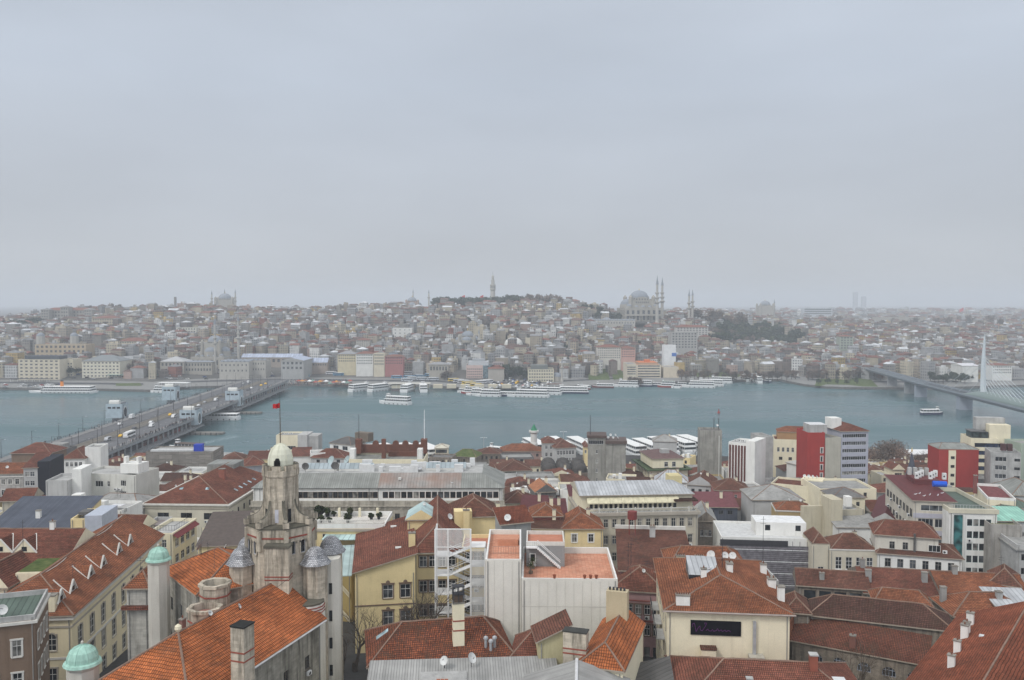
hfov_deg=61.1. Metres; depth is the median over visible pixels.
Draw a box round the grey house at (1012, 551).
[998,532,1023,581]
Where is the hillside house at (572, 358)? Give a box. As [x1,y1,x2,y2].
[569,354,576,361]
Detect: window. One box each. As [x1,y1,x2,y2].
[0,478,5,484]
[7,478,12,484]
[10,638,22,658]
[10,671,23,679]
[14,478,19,484]
[37,628,39,650]
[38,660,40,679]
[40,622,42,643]
[41,653,43,675]
[43,616,45,637]
[43,647,45,668]
[45,610,47,631]
[49,633,57,651]
[50,667,57,679]
[78,622,83,644]
[90,611,94,635]
[90,636,95,646]
[95,481,102,486]
[101,601,105,624]
[101,625,106,649]
[102,652,106,670]
[111,591,115,613]
[112,615,116,638]
[112,641,116,661]
[121,583,125,603]
[121,610,125,627]
[122,630,126,650]
[158,513,168,516]
[175,538,179,547]
[181,513,191,517]
[186,546,190,555]
[204,513,211,519]
[284,670,287,679]
[303,492,307,497]
[305,655,310,671]
[308,492,312,497]
[313,492,317,497]
[318,492,322,497]
[323,492,327,497]
[328,492,332,497]
[333,492,337,497]
[338,492,342,497]
[343,492,347,497]
[348,492,352,497]
[353,492,357,497]
[358,492,362,497]
[363,492,367,497]
[368,492,372,497]
[373,492,377,497]
[381,580,393,599]
[382,607,394,624]
[383,492,387,497]
[389,492,393,497]
[395,492,399,497]
[399,580,411,598]
[399,606,411,620]
[401,492,406,497]
[407,492,412,497]
[413,492,418,497]
[418,555,427,567]
[418,579,427,592]
[419,604,427,616]
[420,492,424,497]
[426,492,430,497]
[428,555,433,567]
[428,579,434,592]
[428,603,434,616]
[438,557,444,567]
[438,579,446,587]
[438,603,446,616]
[444,492,449,497]
[449,556,456,566]
[449,579,456,588]
[450,492,455,497]
[456,492,461,497]
[465,551,472,563]
[465,575,474,587]
[465,599,473,611]
[472,551,481,559]
[487,492,491,497]
[493,492,498,497]
[571,533,577,542]
[587,533,594,542]
[589,440,602,443]
[603,518,608,527]
[603,535,608,544]
[611,518,617,527]
[611,535,615,544]
[611,552,616,561]
[620,518,625,524]
[628,520,634,524]
[629,603,633,611]
[634,603,642,614]
[637,518,642,524]
[638,365,659,366]
[643,603,650,615]
[643,624,650,636]
[644,647,649,656]
[645,517,651,524]
[652,624,655,636]
[654,517,659,525]
[662,517,667,525]
[670,517,676,525]
[679,517,684,525]
[687,517,693,526]
[687,533,692,542]
[795,526,800,530]
[804,590,815,600]
[818,654,822,661]
[819,591,830,595]
[833,656,845,661]
[835,557,841,569]
[842,441,865,444]
[842,449,865,452]
[842,456,865,459]
[842,464,865,467]
[842,471,865,474]
[843,434,865,437]
[845,557,851,569]
[850,593,861,595]
[856,557,859,565]
[857,661,870,672]
[866,558,872,566]
[882,666,895,677]
[884,558,890,567]
[889,541,894,548]
[897,559,902,567]
[902,542,908,550]
[910,560,915,568]
[918,518,932,526]
[921,505,941,510]
[922,561,928,568]
[928,545,940,551]
[935,519,941,527]
[935,562,940,569]
[948,563,953,569]
[966,555,970,561]
[967,519,971,525]
[967,531,971,537]
[967,543,971,549]
[972,556,977,562]
[973,519,978,525]
[973,531,977,537]
[973,544,977,549]
[975,443,999,447]
[979,532,983,537]
[979,544,983,550]
[995,457,1006,461]
[995,465,1005,469]
[995,474,1005,478]
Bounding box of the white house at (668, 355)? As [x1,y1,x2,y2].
[662,345,675,365]
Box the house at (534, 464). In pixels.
[524,456,542,471]
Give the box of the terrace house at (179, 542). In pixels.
[151,518,198,564]
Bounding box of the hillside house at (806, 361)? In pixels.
[803,358,815,364]
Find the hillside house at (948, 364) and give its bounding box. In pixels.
[940,362,951,368]
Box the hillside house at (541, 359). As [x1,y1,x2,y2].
[537,355,545,363]
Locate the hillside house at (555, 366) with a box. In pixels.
[546,363,558,372]
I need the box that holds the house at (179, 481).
[167,474,190,483]
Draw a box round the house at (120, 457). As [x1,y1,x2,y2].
[108,454,129,460]
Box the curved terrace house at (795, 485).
[771,474,823,503]
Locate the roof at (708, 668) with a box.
[664,652,856,679]
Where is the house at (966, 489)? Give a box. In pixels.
[952,487,972,491]
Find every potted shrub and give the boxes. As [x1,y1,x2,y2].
[313,505,320,515]
[317,506,325,514]
[317,515,324,522]
[325,507,330,516]
[343,513,352,522]
[347,507,352,514]
[368,512,373,519]
[376,512,382,519]
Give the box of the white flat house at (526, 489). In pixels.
[510,486,529,492]
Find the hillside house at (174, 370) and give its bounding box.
[167,363,181,376]
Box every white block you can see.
[85,443,108,468]
[393,328,413,337]
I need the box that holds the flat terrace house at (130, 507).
[101,500,142,513]
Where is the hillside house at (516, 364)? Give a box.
[514,361,522,375]
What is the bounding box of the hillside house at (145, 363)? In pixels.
[141,359,148,366]
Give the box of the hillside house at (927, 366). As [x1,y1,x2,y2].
[920,359,935,379]
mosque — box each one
[191,336,236,369]
[214,293,234,307]
[405,297,421,307]
[455,329,477,348]
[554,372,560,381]
[617,290,661,321]
[756,301,774,316]
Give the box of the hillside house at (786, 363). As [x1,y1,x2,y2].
[783,357,791,371]
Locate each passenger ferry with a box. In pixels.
[29,380,98,393]
[150,384,163,392]
[412,442,435,457]
[521,437,541,446]
[559,384,588,393]
[566,436,587,454]
[626,439,646,454]
[632,437,652,449]
[647,436,679,454]
[670,435,696,454]
[677,434,697,450]
[919,407,942,414]
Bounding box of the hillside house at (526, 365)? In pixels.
[523,361,529,370]
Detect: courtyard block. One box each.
[219,359,252,378]
[251,359,270,377]
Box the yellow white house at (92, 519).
[71,505,117,531]
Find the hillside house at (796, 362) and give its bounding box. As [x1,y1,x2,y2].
[791,356,802,375]
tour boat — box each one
[169,439,204,445]
[202,413,240,419]
[347,381,369,391]
[367,381,391,391]
[379,393,411,404]
[400,381,414,392]
[419,381,427,392]
[461,385,479,393]
[466,386,485,395]
[475,387,500,396]
[488,443,501,448]
[500,391,514,395]
[507,387,549,397]
[533,385,561,394]
[592,382,613,387]
[613,378,638,387]
[639,380,651,386]
[652,380,661,386]
[657,379,675,387]
[671,382,681,387]
[682,379,714,387]
[699,377,723,386]
[712,375,731,383]
[752,374,762,382]
[763,378,771,382]
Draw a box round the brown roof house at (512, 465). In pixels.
[494,458,532,472]
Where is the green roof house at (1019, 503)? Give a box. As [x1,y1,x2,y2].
[995,497,1023,510]
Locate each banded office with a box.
[825,416,869,483]
[960,416,1010,473]
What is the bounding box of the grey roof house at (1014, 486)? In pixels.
[991,477,1023,500]
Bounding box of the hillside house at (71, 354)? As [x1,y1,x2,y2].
[64,351,76,357]
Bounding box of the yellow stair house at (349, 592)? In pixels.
[343,574,354,621]
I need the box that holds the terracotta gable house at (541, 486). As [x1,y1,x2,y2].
[528,476,557,497]
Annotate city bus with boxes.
[123,430,135,437]
[391,375,401,377]
[401,378,412,380]
[416,377,427,379]
[428,377,438,379]
[475,380,485,382]
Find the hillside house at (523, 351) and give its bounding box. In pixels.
[516,349,526,353]
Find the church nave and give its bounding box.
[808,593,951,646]
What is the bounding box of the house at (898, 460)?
[884,456,907,461]
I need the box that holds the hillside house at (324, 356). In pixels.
[319,353,329,359]
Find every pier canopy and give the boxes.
[10,378,49,381]
[159,382,189,385]
[388,383,510,387]
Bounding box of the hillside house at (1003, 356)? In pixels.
[998,354,1010,362]
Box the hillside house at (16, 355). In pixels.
[6,350,23,363]
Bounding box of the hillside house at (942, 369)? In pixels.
[936,365,947,375]
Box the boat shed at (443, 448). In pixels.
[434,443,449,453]
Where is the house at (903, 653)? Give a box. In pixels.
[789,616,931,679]
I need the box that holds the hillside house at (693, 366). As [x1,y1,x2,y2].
[688,363,701,373]
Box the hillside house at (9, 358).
[0,355,12,362]
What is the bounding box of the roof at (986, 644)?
[906,601,1023,679]
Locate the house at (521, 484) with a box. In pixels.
[509,477,530,486]
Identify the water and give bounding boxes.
[0,381,1023,457]
[205,435,243,443]
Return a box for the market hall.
[241,354,303,367]
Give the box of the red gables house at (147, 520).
[118,514,157,527]
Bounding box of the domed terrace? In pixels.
[587,319,634,326]
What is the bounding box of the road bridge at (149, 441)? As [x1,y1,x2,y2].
[0,380,290,461]
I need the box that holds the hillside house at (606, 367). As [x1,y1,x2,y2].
[605,364,608,374]
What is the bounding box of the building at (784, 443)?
[772,426,802,476]
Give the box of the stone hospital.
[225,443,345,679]
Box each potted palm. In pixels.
[527,563,533,573]
[529,558,537,568]
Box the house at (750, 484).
[744,482,758,486]
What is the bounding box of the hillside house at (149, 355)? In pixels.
[145,349,153,361]
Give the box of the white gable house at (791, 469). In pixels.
[785,460,795,476]
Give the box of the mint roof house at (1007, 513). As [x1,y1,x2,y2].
[992,506,1023,531]
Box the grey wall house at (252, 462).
[243,455,264,472]
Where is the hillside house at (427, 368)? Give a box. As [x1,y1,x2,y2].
[426,361,433,372]
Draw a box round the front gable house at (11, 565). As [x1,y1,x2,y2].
[0,549,31,592]
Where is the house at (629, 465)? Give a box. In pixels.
[626,464,635,468]
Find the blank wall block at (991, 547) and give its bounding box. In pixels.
[983,518,1021,571]
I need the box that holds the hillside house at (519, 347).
[514,345,526,352]
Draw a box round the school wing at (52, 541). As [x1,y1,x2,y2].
[0,519,94,561]
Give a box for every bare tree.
[343,605,387,671]
[343,628,352,672]
[396,597,442,620]
[401,585,455,620]
[443,370,451,379]
[525,293,533,299]
[544,294,555,301]
[676,369,683,379]
[682,370,689,377]
[690,308,703,317]
[703,309,716,325]
[705,369,711,378]
[711,327,721,332]
[712,310,722,319]
[723,368,729,376]
[724,315,740,322]
[729,371,735,378]
[735,312,749,323]
[742,369,749,381]
[767,371,771,380]
[770,371,776,380]
[783,371,790,377]
[791,370,799,378]
[805,370,812,380]
[809,369,817,379]
[818,372,824,378]
[831,315,842,320]
[836,638,884,679]
[841,371,849,379]
[845,370,853,377]
[852,370,857,378]
[868,444,889,461]
[870,440,888,455]
[874,666,902,679]
[876,439,902,459]
[879,440,900,454]
[884,439,910,458]
[886,444,909,459]
[887,439,898,450]
[899,320,908,326]
[908,316,919,322]
[930,317,941,321]
[941,316,953,323]
[965,315,976,322]
[984,315,996,322]
[997,317,1004,324]
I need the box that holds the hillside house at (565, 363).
[559,361,568,375]
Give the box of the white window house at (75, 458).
[64,445,87,472]
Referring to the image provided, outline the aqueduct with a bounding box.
[871,317,923,323]
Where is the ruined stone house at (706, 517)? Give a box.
[695,500,716,545]
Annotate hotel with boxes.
[18,355,72,379]
[466,358,492,377]
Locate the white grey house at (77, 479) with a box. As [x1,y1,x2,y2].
[46,464,91,495]
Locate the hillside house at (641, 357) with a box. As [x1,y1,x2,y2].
[636,353,647,360]
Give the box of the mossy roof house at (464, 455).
[455,449,481,461]
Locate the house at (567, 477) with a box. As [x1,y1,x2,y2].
[558,470,589,481]
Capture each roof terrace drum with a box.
[186,601,222,624]
[198,577,231,606]
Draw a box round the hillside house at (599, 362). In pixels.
[593,359,602,372]
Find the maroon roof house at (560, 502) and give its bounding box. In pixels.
[542,496,567,513]
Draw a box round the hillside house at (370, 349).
[366,345,373,351]
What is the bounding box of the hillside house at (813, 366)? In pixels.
[806,362,820,377]
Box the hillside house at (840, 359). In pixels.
[831,355,844,366]
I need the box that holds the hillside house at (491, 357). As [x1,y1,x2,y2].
[487,353,494,363]
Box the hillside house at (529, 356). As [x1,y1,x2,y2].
[524,351,533,365]
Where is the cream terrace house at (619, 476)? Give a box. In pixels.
[606,473,635,480]
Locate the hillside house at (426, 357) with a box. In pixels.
[422,352,431,367]
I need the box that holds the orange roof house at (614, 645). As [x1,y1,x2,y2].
[562,586,645,679]
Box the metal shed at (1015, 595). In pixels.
[979,586,1023,606]
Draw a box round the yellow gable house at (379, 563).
[342,516,417,653]
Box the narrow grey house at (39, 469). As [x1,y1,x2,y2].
[21,452,63,494]
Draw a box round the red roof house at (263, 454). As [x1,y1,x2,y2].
[247,450,269,462]
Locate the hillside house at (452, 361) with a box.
[446,358,456,364]
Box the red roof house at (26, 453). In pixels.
[9,442,67,461]
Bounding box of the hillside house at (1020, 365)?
[1015,362,1023,367]
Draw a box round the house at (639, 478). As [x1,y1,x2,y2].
[625,473,653,479]
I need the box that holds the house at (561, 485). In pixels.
[558,482,569,488]
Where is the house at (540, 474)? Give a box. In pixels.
[516,471,554,479]
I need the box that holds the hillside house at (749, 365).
[744,359,754,372]
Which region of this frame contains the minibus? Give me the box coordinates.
[104,436,110,440]
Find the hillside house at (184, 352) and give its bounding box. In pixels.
[179,350,187,358]
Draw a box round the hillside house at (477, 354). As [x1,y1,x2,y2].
[470,351,484,358]
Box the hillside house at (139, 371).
[130,366,147,378]
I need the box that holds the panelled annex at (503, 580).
[485,529,520,644]
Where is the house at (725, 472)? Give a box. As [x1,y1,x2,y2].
[723,467,727,478]
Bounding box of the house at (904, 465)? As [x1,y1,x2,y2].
[877,460,917,469]
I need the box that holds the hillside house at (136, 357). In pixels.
[133,354,144,359]
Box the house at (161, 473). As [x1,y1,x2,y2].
[159,471,171,484]
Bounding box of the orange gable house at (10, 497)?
[0,487,43,513]
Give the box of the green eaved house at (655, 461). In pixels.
[632,448,691,476]
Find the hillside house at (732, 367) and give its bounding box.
[726,363,737,371]
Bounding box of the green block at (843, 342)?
[836,335,853,350]
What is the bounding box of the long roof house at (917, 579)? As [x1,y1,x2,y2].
[847,557,938,602]
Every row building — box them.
[356,351,373,375]
[374,353,385,376]
[384,354,404,376]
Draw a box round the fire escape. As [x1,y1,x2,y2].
[434,524,486,617]
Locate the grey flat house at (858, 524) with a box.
[831,514,875,544]
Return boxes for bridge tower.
[106,400,127,420]
[162,384,179,402]
[179,406,201,430]
[225,387,242,410]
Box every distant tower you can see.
[853,292,857,309]
[861,296,865,307]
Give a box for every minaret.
[213,315,216,373]
[236,316,240,358]
[529,424,538,445]
[560,361,563,381]
[654,276,659,322]
[659,278,664,318]
[687,291,690,317]
[690,290,694,317]
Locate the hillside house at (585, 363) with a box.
[582,359,594,374]
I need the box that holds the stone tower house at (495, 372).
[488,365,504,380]
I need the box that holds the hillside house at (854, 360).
[850,357,860,362]
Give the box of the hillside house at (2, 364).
[0,360,7,377]
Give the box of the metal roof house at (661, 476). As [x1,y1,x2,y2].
[654,466,688,486]
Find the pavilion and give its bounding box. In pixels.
[661,366,678,377]
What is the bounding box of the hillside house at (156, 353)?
[153,349,159,357]
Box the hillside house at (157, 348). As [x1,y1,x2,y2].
[153,347,161,357]
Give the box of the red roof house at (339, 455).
[310,448,349,463]
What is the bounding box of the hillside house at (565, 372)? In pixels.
[559,365,568,378]
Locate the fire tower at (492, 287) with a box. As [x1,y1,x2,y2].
[490,275,495,297]
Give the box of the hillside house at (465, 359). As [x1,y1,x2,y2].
[462,355,471,369]
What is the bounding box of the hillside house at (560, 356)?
[556,353,566,360]
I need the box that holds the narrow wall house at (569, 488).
[566,480,575,511]
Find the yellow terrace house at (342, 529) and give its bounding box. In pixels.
[315,508,391,546]
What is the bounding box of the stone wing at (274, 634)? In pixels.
[98,583,326,679]
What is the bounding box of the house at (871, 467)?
[868,463,883,483]
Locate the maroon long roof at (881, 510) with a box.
[871,494,894,520]
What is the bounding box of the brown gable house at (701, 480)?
[687,470,717,491]
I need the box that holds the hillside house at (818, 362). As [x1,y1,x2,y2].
[811,360,821,369]
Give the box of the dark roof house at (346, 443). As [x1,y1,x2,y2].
[329,431,372,451]
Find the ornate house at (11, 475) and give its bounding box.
[0,462,26,496]
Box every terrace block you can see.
[15,571,37,584]
[521,530,617,640]
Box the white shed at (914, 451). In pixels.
[901,449,927,458]
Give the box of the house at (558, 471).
[544,464,574,477]
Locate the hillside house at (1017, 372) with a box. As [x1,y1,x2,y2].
[1012,366,1023,377]
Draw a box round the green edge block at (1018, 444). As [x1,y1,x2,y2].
[1004,439,1023,480]
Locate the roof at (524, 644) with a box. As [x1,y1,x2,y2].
[509,629,536,656]
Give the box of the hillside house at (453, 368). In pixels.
[447,362,457,372]
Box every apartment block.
[356,338,371,347]
[595,344,620,369]
[621,346,634,370]
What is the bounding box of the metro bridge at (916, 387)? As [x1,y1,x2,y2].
[846,335,1023,412]
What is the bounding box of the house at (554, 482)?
[536,478,559,486]
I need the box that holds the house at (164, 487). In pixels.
[159,480,187,490]
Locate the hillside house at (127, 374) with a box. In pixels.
[123,369,131,378]
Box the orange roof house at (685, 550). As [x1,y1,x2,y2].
[660,545,741,558]
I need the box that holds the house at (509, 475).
[505,473,515,481]
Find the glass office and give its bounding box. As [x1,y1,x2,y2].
[939,487,998,571]
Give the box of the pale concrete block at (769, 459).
[750,432,772,477]
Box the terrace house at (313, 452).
[310,449,324,462]
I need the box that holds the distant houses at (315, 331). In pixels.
[0,297,1023,372]
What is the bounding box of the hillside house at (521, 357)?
[513,352,523,362]
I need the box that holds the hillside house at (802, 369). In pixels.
[798,365,805,375]
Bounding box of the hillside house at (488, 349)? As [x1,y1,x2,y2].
[483,345,495,356]
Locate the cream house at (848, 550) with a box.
[824,532,876,569]
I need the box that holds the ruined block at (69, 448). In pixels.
[50,442,76,453]
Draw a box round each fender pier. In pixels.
[184,431,224,434]
[233,411,262,413]
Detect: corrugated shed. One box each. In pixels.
[367,652,556,679]
[523,658,629,679]
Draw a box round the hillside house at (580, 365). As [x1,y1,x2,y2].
[572,364,584,375]
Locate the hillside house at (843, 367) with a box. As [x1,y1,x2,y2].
[839,364,851,379]
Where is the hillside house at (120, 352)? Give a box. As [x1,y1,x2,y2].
[111,348,125,356]
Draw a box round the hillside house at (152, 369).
[148,360,156,378]
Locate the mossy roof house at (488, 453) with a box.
[477,446,501,463]
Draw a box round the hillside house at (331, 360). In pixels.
[329,355,333,365]
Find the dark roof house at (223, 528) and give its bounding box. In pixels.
[195,511,252,553]
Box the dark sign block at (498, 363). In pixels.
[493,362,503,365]
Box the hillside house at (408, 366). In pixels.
[405,361,412,370]
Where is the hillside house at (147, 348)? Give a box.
[143,345,157,354]
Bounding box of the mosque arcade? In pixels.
[185,360,214,374]
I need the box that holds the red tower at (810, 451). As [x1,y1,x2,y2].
[796,422,826,477]
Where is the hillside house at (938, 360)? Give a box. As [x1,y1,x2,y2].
[933,357,942,362]
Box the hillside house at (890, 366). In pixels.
[883,361,895,378]
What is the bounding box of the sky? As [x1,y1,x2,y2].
[0,0,1023,306]
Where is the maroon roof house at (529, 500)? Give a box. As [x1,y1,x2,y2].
[520,492,548,510]
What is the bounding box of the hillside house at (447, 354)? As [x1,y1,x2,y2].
[439,351,451,362]
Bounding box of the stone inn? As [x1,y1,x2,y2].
[428,362,449,379]
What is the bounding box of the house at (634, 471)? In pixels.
[621,466,643,476]
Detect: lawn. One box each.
[116,383,141,385]
[589,369,609,379]
[612,370,622,379]
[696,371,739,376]
[815,378,877,386]
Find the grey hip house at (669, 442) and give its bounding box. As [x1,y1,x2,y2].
[652,434,677,452]
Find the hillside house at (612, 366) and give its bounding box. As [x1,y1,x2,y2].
[609,359,616,376]
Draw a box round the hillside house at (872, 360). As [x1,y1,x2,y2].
[865,355,877,365]
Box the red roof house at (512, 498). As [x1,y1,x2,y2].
[504,486,531,505]
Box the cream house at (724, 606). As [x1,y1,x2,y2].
[650,539,795,659]
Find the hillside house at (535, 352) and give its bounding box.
[528,350,537,363]
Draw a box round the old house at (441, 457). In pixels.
[429,453,455,461]
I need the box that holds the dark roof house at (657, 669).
[635,656,673,679]
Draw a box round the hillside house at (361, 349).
[356,347,367,352]
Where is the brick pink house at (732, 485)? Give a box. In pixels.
[709,474,747,497]
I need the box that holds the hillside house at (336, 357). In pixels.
[335,354,337,369]
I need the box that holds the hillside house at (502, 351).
[496,347,508,356]
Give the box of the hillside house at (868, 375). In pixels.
[861,364,873,378]
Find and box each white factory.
[951,363,977,381]
[986,363,1012,380]
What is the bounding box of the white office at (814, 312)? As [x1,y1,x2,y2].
[801,308,832,316]
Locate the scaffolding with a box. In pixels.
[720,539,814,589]
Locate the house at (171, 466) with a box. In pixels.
[154,460,186,472]
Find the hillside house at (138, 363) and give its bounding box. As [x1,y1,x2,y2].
[134,360,144,365]
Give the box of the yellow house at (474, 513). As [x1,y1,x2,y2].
[449,493,495,590]
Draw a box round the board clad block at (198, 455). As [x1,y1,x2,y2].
[146,443,223,467]
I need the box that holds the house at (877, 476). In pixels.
[871,470,888,483]
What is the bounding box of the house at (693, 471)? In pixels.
[688,467,696,476]
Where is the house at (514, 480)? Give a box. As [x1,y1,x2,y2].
[505,473,534,486]
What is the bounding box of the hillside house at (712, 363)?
[706,357,718,372]
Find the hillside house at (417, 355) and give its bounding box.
[413,352,421,360]
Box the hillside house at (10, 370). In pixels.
[4,362,18,377]
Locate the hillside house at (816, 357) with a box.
[809,355,820,360]
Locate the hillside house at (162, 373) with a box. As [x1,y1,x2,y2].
[158,369,168,377]
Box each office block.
[35,344,94,355]
[68,358,81,375]
[92,316,123,324]
[119,338,148,344]
[176,327,199,332]
[525,337,529,345]
[528,364,553,381]
[634,359,660,377]
[668,332,697,354]
[674,325,707,337]
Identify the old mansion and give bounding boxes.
[541,436,555,458]
[551,437,576,462]
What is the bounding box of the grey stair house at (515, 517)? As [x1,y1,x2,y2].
[492,505,533,580]
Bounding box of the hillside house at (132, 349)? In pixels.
[125,344,138,355]
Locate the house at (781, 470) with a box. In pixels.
[775,464,786,476]
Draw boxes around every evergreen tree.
[32,318,44,322]
[454,299,461,304]
[468,298,479,302]
[502,364,509,377]
[507,367,512,378]
[510,296,523,301]
[515,366,522,378]
[580,303,592,307]
[711,333,725,339]
[719,325,729,331]
[739,321,748,326]
[772,327,779,333]
[774,336,783,341]
[783,335,793,341]
[789,328,800,333]
[793,332,805,337]
[927,371,935,380]
[937,374,948,383]
[951,374,962,379]
[962,374,969,383]
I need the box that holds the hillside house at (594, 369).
[590,363,598,375]
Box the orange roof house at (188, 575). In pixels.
[170,540,253,633]
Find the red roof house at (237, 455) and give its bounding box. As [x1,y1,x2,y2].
[222,451,246,459]
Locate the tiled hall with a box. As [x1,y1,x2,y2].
[500,443,541,459]
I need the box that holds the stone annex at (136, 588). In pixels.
[121,557,148,660]
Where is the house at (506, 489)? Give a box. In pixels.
[504,483,513,493]
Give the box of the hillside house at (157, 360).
[154,357,160,368]
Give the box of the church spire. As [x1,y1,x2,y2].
[905,449,914,474]
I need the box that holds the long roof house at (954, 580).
[928,565,1023,593]
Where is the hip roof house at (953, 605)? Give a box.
[929,585,1011,620]
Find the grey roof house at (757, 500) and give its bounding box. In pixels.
[739,484,805,520]
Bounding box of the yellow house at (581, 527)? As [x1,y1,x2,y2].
[560,505,604,546]
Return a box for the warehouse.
[82,355,132,377]
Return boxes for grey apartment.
[276,431,321,451]
[984,443,1020,483]
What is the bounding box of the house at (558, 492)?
[554,487,559,497]
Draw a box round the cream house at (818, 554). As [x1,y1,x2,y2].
[803,526,829,568]
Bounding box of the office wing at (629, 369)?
[623,362,635,379]
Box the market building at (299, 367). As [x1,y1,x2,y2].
[281,355,312,378]
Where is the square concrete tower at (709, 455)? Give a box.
[697,417,721,475]
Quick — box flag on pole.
[273,403,280,442]
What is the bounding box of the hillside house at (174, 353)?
[168,350,179,357]
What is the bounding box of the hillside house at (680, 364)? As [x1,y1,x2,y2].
[674,361,684,373]
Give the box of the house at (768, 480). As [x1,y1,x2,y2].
[765,478,771,484]
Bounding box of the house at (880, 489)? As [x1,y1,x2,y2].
[870,483,885,498]
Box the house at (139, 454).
[134,453,145,455]
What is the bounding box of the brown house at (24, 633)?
[0,589,50,679]
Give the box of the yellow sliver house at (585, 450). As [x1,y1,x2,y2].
[582,441,587,465]
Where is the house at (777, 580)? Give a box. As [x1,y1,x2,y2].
[767,568,778,583]
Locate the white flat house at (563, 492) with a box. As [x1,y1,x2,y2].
[560,487,567,509]
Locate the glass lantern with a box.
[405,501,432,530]
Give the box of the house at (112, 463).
[109,459,120,465]
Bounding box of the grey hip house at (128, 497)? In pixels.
[101,490,155,513]
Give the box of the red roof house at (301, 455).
[292,447,311,463]
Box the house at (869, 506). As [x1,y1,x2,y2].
[865,500,876,514]
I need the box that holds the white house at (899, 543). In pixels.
[868,519,964,570]
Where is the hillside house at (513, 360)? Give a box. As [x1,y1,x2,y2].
[510,357,518,366]
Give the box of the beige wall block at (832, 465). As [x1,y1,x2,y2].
[824,434,840,477]
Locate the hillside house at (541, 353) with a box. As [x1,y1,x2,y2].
[538,350,545,355]
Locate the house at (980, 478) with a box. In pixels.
[978,474,983,482]
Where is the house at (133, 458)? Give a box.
[129,456,143,460]
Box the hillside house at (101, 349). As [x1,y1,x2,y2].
[98,346,105,355]
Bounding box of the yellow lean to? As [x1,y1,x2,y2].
[530,609,572,664]
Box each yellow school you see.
[5,514,164,679]
[408,495,463,618]
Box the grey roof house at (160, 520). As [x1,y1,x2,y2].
[153,517,172,527]
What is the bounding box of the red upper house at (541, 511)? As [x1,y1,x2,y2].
[528,496,563,529]
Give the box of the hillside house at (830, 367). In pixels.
[825,361,835,378]
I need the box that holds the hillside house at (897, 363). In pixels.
[892,361,899,372]
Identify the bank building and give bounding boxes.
[249,456,505,519]
[338,351,355,375]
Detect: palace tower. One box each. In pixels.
[40,308,53,319]
[60,305,72,317]
[84,308,95,315]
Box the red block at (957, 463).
[927,442,978,487]
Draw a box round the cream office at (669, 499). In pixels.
[568,473,700,568]
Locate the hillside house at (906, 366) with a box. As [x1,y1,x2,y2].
[900,358,913,376]
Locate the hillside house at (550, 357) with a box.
[545,354,553,361]
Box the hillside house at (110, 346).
[106,341,121,352]
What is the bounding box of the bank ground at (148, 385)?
[0,306,1023,391]
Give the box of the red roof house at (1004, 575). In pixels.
[987,555,1022,588]
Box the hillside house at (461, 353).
[457,349,467,365]
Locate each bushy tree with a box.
[722,331,731,340]
[769,335,777,341]
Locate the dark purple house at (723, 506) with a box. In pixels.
[692,490,738,520]
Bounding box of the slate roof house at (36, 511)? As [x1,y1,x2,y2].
[0,496,103,527]
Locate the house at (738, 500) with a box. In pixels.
[735,498,740,520]
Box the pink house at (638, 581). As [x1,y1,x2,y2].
[615,550,655,656]
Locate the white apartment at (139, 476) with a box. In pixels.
[91,456,158,495]
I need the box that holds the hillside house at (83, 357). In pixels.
[78,355,88,360]
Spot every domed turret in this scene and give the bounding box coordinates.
[36,333,44,343]
[62,640,102,679]
[70,333,78,343]
[145,543,171,647]
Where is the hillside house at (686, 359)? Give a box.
[680,355,690,370]
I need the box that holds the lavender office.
[884,467,957,542]
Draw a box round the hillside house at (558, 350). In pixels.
[553,346,565,360]
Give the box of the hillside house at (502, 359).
[495,356,507,363]
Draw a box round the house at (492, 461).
[489,456,507,464]
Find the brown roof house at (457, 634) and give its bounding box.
[364,584,512,669]
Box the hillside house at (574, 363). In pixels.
[571,360,579,367]
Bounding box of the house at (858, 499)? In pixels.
[820,487,866,513]
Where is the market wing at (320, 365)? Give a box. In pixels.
[312,358,329,373]
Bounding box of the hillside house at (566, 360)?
[558,357,570,369]
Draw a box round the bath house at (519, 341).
[504,337,522,344]
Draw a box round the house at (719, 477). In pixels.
[711,474,723,479]
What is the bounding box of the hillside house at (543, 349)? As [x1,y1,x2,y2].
[536,347,547,353]
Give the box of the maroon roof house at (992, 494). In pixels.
[973,474,1015,505]
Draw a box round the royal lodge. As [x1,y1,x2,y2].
[160,356,189,373]
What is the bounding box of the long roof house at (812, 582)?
[792,567,871,600]
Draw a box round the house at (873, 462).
[868,459,886,464]
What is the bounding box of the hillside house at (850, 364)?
[846,363,855,366]
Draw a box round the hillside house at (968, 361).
[962,359,974,363]
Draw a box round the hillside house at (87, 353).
[82,350,91,357]
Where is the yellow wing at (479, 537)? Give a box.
[462,534,488,614]
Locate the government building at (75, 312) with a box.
[50,308,99,318]
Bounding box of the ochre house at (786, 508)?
[771,498,808,515]
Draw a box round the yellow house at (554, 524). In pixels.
[531,507,564,530]
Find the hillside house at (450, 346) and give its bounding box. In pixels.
[442,342,455,352]
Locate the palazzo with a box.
[142,459,262,536]
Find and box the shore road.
[0,374,1023,384]
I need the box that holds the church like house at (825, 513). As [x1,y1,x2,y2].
[800,494,863,536]
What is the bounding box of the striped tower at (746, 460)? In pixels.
[728,437,765,484]
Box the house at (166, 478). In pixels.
[160,469,200,483]
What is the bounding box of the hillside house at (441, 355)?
[438,353,444,361]
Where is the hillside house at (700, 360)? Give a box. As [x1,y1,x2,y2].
[693,357,705,370]
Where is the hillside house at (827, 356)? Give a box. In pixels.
[821,353,833,360]
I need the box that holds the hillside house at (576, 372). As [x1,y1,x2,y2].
[570,365,583,377]

